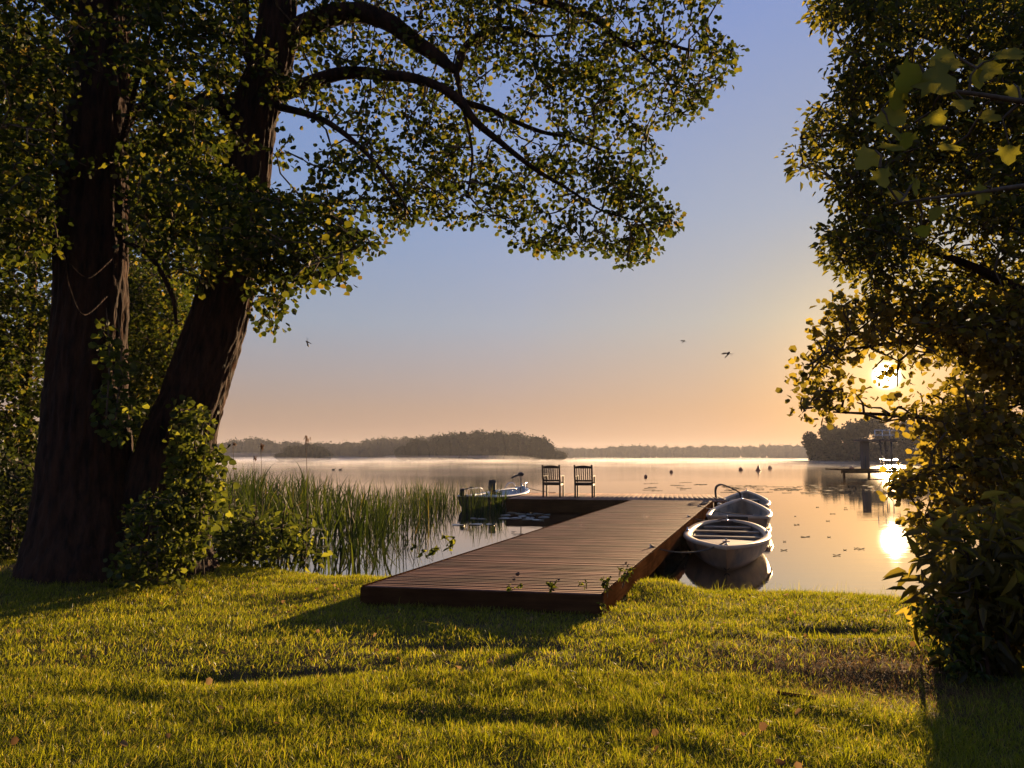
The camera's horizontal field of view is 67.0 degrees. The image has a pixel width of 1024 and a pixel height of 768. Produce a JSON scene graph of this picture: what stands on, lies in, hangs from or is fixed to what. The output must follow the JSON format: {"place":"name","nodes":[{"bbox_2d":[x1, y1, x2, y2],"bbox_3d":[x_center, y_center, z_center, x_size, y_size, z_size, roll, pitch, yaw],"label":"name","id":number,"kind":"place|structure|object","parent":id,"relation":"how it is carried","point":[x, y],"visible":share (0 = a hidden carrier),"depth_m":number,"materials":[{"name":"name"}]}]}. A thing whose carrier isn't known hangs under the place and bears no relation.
{"place":"outdoors","nodes":[
{"label":"outdoors","id":0,"kind":"place"},
{"bbox_2d":[284,460,335,460],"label":"island bank","id":1,"kind":"structure","parent":0,"point":[310,460],"depth_m":374.98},
{"bbox_2d":[273,443,333,459],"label":"island trees","id":2,"kind":"object","parent":1,"relation":"on","point":[304,450],"visible":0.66,"depth_m":377.58,"materials":[{"name":"green plant"}]},
{"bbox_2d":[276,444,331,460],"bbox_3d":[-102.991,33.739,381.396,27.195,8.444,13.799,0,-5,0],"label":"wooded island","id":3,"kind":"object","parent":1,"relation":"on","point":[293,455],"visible":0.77,"depth_m":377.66,"materials":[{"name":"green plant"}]},
{"bbox_2d":[214,457,530,458],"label":"bank","id":4,"kind":"structure","parent":0,"point":[333,458],"depth_m":665.68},
{"bbox_2d":[216,434,523,458],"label":"forest mass","id":5,"kind":"object","parent":4,"relation":"on","point":[268,453],"visible":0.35,"depth_m":671.48,"materials":[{"name":"green plant"}]},
{"bbox_2d":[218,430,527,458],"bbox_3d":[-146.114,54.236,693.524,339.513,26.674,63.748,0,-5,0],"label":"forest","id":6,"kind":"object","parent":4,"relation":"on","point":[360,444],"visible":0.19,"depth_m":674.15,"materials":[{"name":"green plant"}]},
{"bbox_2d":[415,459,541,460],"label":"point bank","id":7,"kind":"structure","parent":0,"point":[479,460],"depth_m":424.51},
{"bbox_2d":[394,431,566,460],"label":"wooded island","id":8,"kind":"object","parent":7,"relation":"on","point":[492,453],"visible":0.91,"depth_m":426.25,"materials":[{"name":"green plant"}]},
{"bbox_2d":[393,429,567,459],"bbox_3d":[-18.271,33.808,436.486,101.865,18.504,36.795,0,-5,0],"label":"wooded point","id":9,"kind":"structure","parent":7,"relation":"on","point":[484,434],"depth_m":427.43,"materials":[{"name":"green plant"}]},
{"bbox_2d":[3,459,1001,597],"bbox_3d":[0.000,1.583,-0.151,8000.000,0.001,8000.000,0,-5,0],"label":"water","id":10,"kind":"structure","parent":0,"point":[866,520],"depth_m":22.11,"materials":[{"name":"liquid"}]},
{"bbox_2d":[228,443,236,562],"bbox_3d":[-3.954,1.778,10.918,0.180,1.909,0.269,-2,-6,21],"label":"flowering reed","id":11,"kind":"object","parent":10,"relation":"on","point":[232,481],"visible":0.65,"depth_m":10.90,"materials":[{"name":"green plant"}]},
{"bbox_2d":[209,463,413,573],"bbox_3d":[-7.146,3.088,23.102,7.265,1.649,27.294,2,-6,-21],"label":"reed bed","id":12,"kind":"object","parent":10,"relation":"in","point":[243,492],"visible":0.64,"depth_m":17.15,"materials":[{"name":"green plant"}]},
{"bbox_2d":[354,475,468,553],"bbox_3d":[-3.166,3.342,22.803,3.880,1.086,19.922,0,-5,0],"label":"sedge bed","id":13,"kind":"object","parent":10,"relation":"in","point":[438,498],"visible":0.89,"depth_m":19.91,"materials":[{"name":"green plant"}]},
{"bbox_2d":[458,482,508,516],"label":"rushes","id":14,"kind":"object","parent":10,"relation":"in","point":[493,505],"visible":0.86,"depth_m":22.27,"materials":[{"name":"green plant"}]},
{"bbox_2d":[457,472,528,509],"bbox_3d":[-0.369,3.676,25.570,1.452,1.505,4.148,-2,-6,22],"label":"motor boat","id":15,"kind":"object","parent":10,"relation":"on","point":[516,491],"visible":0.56,"depth_m":25.05,"materials":[{"name":"paint"}]},
{"bbox_2d":[683,515,770,570],"bbox_3d":[3.640,2.659,13.109,1.432,0.529,5.329,-2,-6,15],"label":"rowing boat","id":16,"kind":"object","parent":10,"relation":"on","point":[746,543],"visible":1,"depth_m":11.93,"materials":[{"name":"silver metal"}]},
{"bbox_2d":[706,495,771,528],"bbox_3d":[5.277,3.016,17.887,1.412,0.724,3.526,-2,-6,18],"label":"rowing boat","id":17,"kind":"object","parent":10,"relation":"on","point":[761,516],"visible":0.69,"depth_m":18.39,"materials":[{"name":"white plastic"}]},
{"bbox_2d":[717,488,770,508],"bbox_3d":[6.672,3.423,22.167,1.412,0.724,4.052,-2,-6,18],"label":"rowing boat","id":18,"kind":"object","parent":10,"relation":"on","point":[763,501],"visible":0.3,"depth_m":23.24,"materials":[{"name":"white plastic"}]},
{"bbox_2d":[728,499,758,503],"bbox_3d":[6.772,3.408,22.251,0.894,0.170,0.713,1,-6,-10],"label":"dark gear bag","id":19,"kind":"object","parent":18,"relation":"in","point":[756,500],"visible":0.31,"depth_m":22.32,"materials":[{"name":"black fabric"}]},
{"bbox_2d":[0,660,1023,767],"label":"foreground grass","id":20,"kind":"structure","parent":0,"point":[329,693],"depth_m":3.74,"materials":[{"name":"green plant"}]},
{"bbox_2d":[933,607,950,645],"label":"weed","id":21,"kind":"object","parent":20,"relation":"on","point":[945,617],"visible":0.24,"depth_m":4.88,"materials":[{"name":"green plant"}]},
{"bbox_2d":[0,502,1023,767],"bbox_3d":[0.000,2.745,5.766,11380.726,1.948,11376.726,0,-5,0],"label":"ground","id":22,"kind":"structure","parent":0,"point":[330,670],"depth_m":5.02,"materials":[{"name":"green plant"}]},
{"bbox_2d":[0,434,34,562],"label":"thicket","id":23,"kind":"object","parent":22,"relation":"on","point":[17,486],"visible":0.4,"depth_m":9.84,"materials":[{"name":"green plant"}]},
{"bbox_2d":[0,14,67,526],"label":"shore tree","id":24,"kind":"object","parent":22,"relation":"on","point":[23,353],"visible":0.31,"depth_m":14.17,"materials":[{"name":"green plant"}]},
{"bbox_2d":[0,0,282,584],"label":"alder tree","id":25,"kind":"object","parent":22,"relation":"on","point":[74,524],"visible":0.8,"depth_m":8.38,"materials":[{"name":"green plant"}]},
{"bbox_2d":[88,308,149,448],"bbox_3d":[-4.154,-0.062,8.197,0.612,1.510,1.156,3,-6,-25],"label":"leafy shrub","id":26,"kind":"object","parent":25,"relation":"attached to","point":[115,408],"visible":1,"depth_m":8.16,"materials":[{"name":"green plant"}]},
{"bbox_2d":[101,487,199,594],"bbox_3d":[-3.675,1.587,7.829,0.836,1.091,1.145,3,-6,-30],"label":"leafy shrub","id":27,"kind":"object","parent":22,"relation":"on","point":[141,572],"visible":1,"depth_m":7.63,"materials":[{"name":"green plant"}]},
{"bbox_2d":[127,251,192,451],"bbox_3d":[-6.975,-0.316,14.688,1.992,5.152,3.282,3,-6,-26],"label":"shore tree","id":28,"kind":"object","parent":22,"relation":"on","point":[157,355],"visible":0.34,"depth_m":14.13,"materials":[{"name":"green plant"}]},
{"bbox_2d":[128,111,208,393],"bbox_3d":[-10.363,-2.988,22.439,3.641,12.348,6.267,3,-6,-29],"label":"shore tree","id":29,"kind":"object","parent":22,"relation":"on","point":[137,128],"visible":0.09,"depth_m":21.31,"materials":[{"name":"green plant"}]},
{"bbox_2d":[149,395,240,579],"bbox_3d":[-3.428,1.083,8.231,1.159,2.008,0.956,0,-5,0],"label":"leafy shrub","id":30,"kind":"object","parent":22,"relation":"on","point":[188,461],"visible":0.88,"depth_m":8.06,"materials":[{"name":"green plant"}]},
{"bbox_2d":[228,456,257,542],"bbox_3d":[-3.924,1.848,10.644,0.732,1.717,0.351,0,-5,0],"label":"flowering reed","id":31,"kind":"object","parent":22,"relation":"on","point":[255,459],"visible":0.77,"depth_m":10.79,"materials":[{"name":"green plant"}]},
{"bbox_2d":[252,443,282,566],"bbox_3d":[-3.388,1.744,10.456,0.484,1.889,0.690,-4,-7,39],"label":"flowering reed","id":32,"kind":"object","parent":22,"relation":"on","point":[262,446],"visible":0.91,"depth_m":10.69,"materials":[{"name":"green plant"}]},
{"bbox_2d":[208,491,337,572],"bbox_3d":[-3.598,2.001,10.598,2.510,1.304,1.806,0,-5,0],"label":"shrub","id":33,"kind":"object","parent":22,"relation":"on","point":[240,545],"visible":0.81,"depth_m":10.24,"materials":[{"name":"green plant"}]},
{"bbox_2d":[297,435,310,570],"bbox_3d":[-2.694,1.663,10.110,0.204,1.985,0.527,0,-5,0],"label":"flowering reed","id":34,"kind":"object","parent":22,"relation":"on","point":[306,441],"visible":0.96,"depth_m":10.10,"materials":[{"name":"green plant"}]},
{"bbox_2d":[410,543,439,560],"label":"weed","id":35,"kind":"object","parent":22,"relation":"on","point":[434,550],"visible":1,"depth_m":9.48,"materials":[{"name":"green plant"}]},
{"bbox_2d":[120,0,749,578],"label":"alder tree","id":36,"kind":"object","parent":22,"relation":"on","point":[206,352],"visible":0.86,"depth_m":9.08,"materials":[{"name":"green plant"}]},
{"bbox_2d":[10,582,1014,767],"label":"fallen leaves","id":37,"kind":"object","parent":22,"relation":"on","point":[655,732],"visible":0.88,"depth_m":4.54,"materials":[{"name":"brown plant"}]},
{"bbox_2d":[360,493,726,615],"bbox_3d":[1.725,3.773,16.225,6.226,2.141,19.274,-1,-6,12],"label":"wooden dock","id":38,"kind":"object","parent":22,"relation":"on","point":[606,536],"visible":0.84,"depth_m":9.09,"materials":[{"name":"red wood"}]},
{"bbox_2d":[441,532,455,554],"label":"weed","id":39,"kind":"object","parent":38,"relation":"attached to","point":[452,542],"visible":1,"depth_m":10.17,"materials":[{"name":"green plant"}]},
{"bbox_2d":[506,583,522,591],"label":"weed","id":40,"kind":"object","parent":38,"relation":"attached to","point":[509,589],"visible":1,"depth_m":6.83,"materials":[{"name":"green plant"}]},
{"bbox_2d":[546,580,557,592],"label":"weed","id":41,"kind":"object","parent":38,"relation":"attached to","point":[551,585],"visible":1,"depth_m":6.78,"materials":[{"name":"green plant"}]},
{"bbox_2d":[542,465,563,496],"bbox_3d":[1.246,2.938,23.488,0.574,0.975,0.702,-1,-6,15],"label":"garden armchair","id":42,"kind":"object","parent":38,"relation":"on","point":[547,483],"visible":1,"depth_m":23.27,"materials":[{"name":"brown wood"}]},
{"bbox_2d":[578,579,587,589],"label":"weed","id":43,"kind":"object","parent":38,"relation":"on","point":[581,584],"visible":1,"depth_m":6.84,"materials":[{"name":"green plant"}]},
{"bbox_2d":[574,465,594,497],"bbox_3d":[2.181,2.913,23.223,0.574,0.975,0.702,-1,-6,13],"label":"garden armchair","id":44,"kind":"object","parent":38,"relation":"on","point":[583,482],"visible":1,"depth_m":22.98,"materials":[{"name":"brown wood"}]},
{"bbox_2d":[599,576,611,596],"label":"weed","id":45,"kind":"object","parent":38,"relation":"attached to","point":[605,584],"visible":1,"depth_m":6.80,"materials":[{"name":"green plant"}]},
{"bbox_2d":[651,541,726,552],"bbox_3d":[2.442,2.250,10.630,1.406,0.148,0.022,3,-6,-31],"label":"mooring rope","id":46,"kind":"object","parent":38,"relation":"attached to","point":[692,551],"visible":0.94,"depth_m":10.65,"materials":[{"name":"beige fabric"}]},
{"bbox_2d":[698,505,752,514],"bbox_3d":[4.795,2.881,17.567,0.022,0.090,2.786,1,-6,-10],"label":"mooring rope","id":47,"kind":"object","parent":38,"relation":"attached to","point":[728,513],"visible":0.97,"depth_m":17.25,"materials":[{"name":"beige fabric"}]},
{"bbox_2d":[714,484,741,497],"bbox_3d":[6.442,3.683,22.995,0.778,1.404,0.518,-1,-6,12],"label":"bathing ladder","id":48,"kind":"object","parent":38,"relation":"attached to","point":[715,490],"visible":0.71,"depth_m":22.87,"materials":[{"name":"silver metal"}]},
{"bbox_2d":[597,602,606,613],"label":"weed","id":49,"kind":"object","parent":22,"relation":"on","point":[602,608],"visible":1,"depth_m":6.64,"materials":[{"name":"green plant"}]},
{"bbox_2d":[618,564,635,587],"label":"weed","id":50,"kind":"object","parent":22,"relation":"on","point":[624,577],"visible":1,"depth_m":7.20,"materials":[{"name":"green plant"}]},
{"bbox_2d":[520,622,1023,760],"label":"grass","id":51,"kind":"structure","parent":22,"relation":"on","point":[877,662],"depth_m":4.75,"materials":[{"name":"green plant"}]},
{"bbox_2d":[777,691,816,699],"bbox_3d":[1.537,1.683,4.178,0.200,0.012,0.040,1,-5,20],"label":"wood slat","id":52,"kind":"object","parent":51,"relation":"on","point":[793,694],"visible":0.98,"depth_m":4.17,"materials":[{"name":"brown wood"}]},
{"bbox_2d":[825,456,943,477],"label":"swimming pier","id":53,"kind":"structure","parent":22,"relation":"on","point":[861,470],"depth_m":61.58,"materials":[{"name":"wood"}]},
{"bbox_2d":[773,0,1023,320],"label":"lakeside tree","id":54,"kind":"object","parent":22,"relation":"on","point":[885,233],"visible":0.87,"depth_m":7.42,"materials":[{"name":"green plant"}]},
{"bbox_2d":[775,279,1023,554],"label":"overhanging alder tree","id":55,"kind":"object","parent":22,"relation":"on","point":[984,344],"visible":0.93,"depth_m":7.24,"materials":[{"name":"green plant"}]},
{"bbox_2d":[854,45,1023,237],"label":"maple tree","id":56,"kind":"object","parent":22,"relation":"on","point":[935,78],"visible":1,"depth_m":3.32,"materials":[{"name":"green plant"}]},
{"bbox_2d":[906,591,998,685],"bbox_3d":[2.849,1.766,4.985,0.548,0.943,1.186,-3,-6,31],"label":"nettle patch","id":57,"kind":"object","parent":22,"relation":"on","point":[954,649],"visible":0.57,"depth_m":4.68,"materials":[{"name":"green plant"}]},
{"bbox_2d":[883,481,1023,683],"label":"elder shrub","id":58,"kind":"object","parent":22,"relation":"on","point":[985,586],"visible":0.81,"depth_m":4.83,"materials":[{"name":"green plant"}]},
{"bbox_2d":[0,0,1023,457],"label":"sky","id":59,"kind":"structure","parent":0,"point":[444,332],"materials":[{"name":"blue"}]},
{"bbox_2d":[566,457,895,458],"bbox_3d":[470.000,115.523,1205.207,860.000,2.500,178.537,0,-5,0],"label":"distant bank","id":60,"kind":"structure","parent":0,"point":[697,458],"depth_m":1132.92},
{"bbox_2d":[559,443,916,457],"bbox_3d":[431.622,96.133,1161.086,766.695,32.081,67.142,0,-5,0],"label":"distant forest","id":61,"kind":"object","parent":60,"relation":"on","point":[691,452],"visible":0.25,"depth_m":1142.34,"materials":[{"name":"green plant"}]},
{"bbox_2d":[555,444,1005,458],"bbox_3d":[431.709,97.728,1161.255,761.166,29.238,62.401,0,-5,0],"label":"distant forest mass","id":62,"kind":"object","parent":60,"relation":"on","point":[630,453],"visible":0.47,"depth_m":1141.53,"materials":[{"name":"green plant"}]},
{"bbox_2d":[656,575,928,597],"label":"bank grass","id":63,"kind":"structure","parent":0,"point":[790,587],"depth_m":8.56,"materials":[{"name":"green plant"}]},
{"bbox_2d":[771,460,908,461],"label":"headland","id":64,"kind":"structure","parent":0,"point":[846,461],"depth_m":282.21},
{"bbox_2d":[801,431,837,461],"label":"headland tree","id":65,"kind":"object","parent":64,"relation":"on","point":[816,447],"visible":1,"depth_m":266.13,"materials":[{"name":"green plant"}]},
{"bbox_2d":[817,424,848,461],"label":"headland tree","id":66,"kind":"object","parent":64,"relation":"on","point":[832,437],"visible":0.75,"depth_m":272.84,"materials":[{"name":"green plant"}]},
{"bbox_2d":[840,418,878,460],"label":"headland tree","id":67,"kind":"object","parent":64,"relation":"on","point":[851,447],"visible":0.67,"depth_m":279.03,"materials":[{"name":"green plant"}]},
{"bbox_2d":[857,417,897,460],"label":"headland tree","id":68,"kind":"object","parent":64,"relation":"on","point":[877,425],"visible":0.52,"depth_m":284.57,"materials":[{"name":"green plant"}]},
{"bbox_2d":[888,418,919,460],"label":"headland tree","id":69,"kind":"object","parent":64,"relation":"on","point":[903,445],"visible":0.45,"depth_m":285.42,"materials":[{"name":"green plant"}]},
{"bbox_2d":[908,422,944,456],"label":"headland tree","id":70,"kind":"object","parent":64,"relation":"on","point":[915,442],"visible":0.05,"depth_m":289.92,"materials":[{"name":"green plant"}]},
{"bbox_2d":[854,430,897,468],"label":"diving tower","id":71,"kind":"structure","parent":0,"point":[864,447],"depth_m":62.51,"materials":[{"name":"wood"}]}
]}

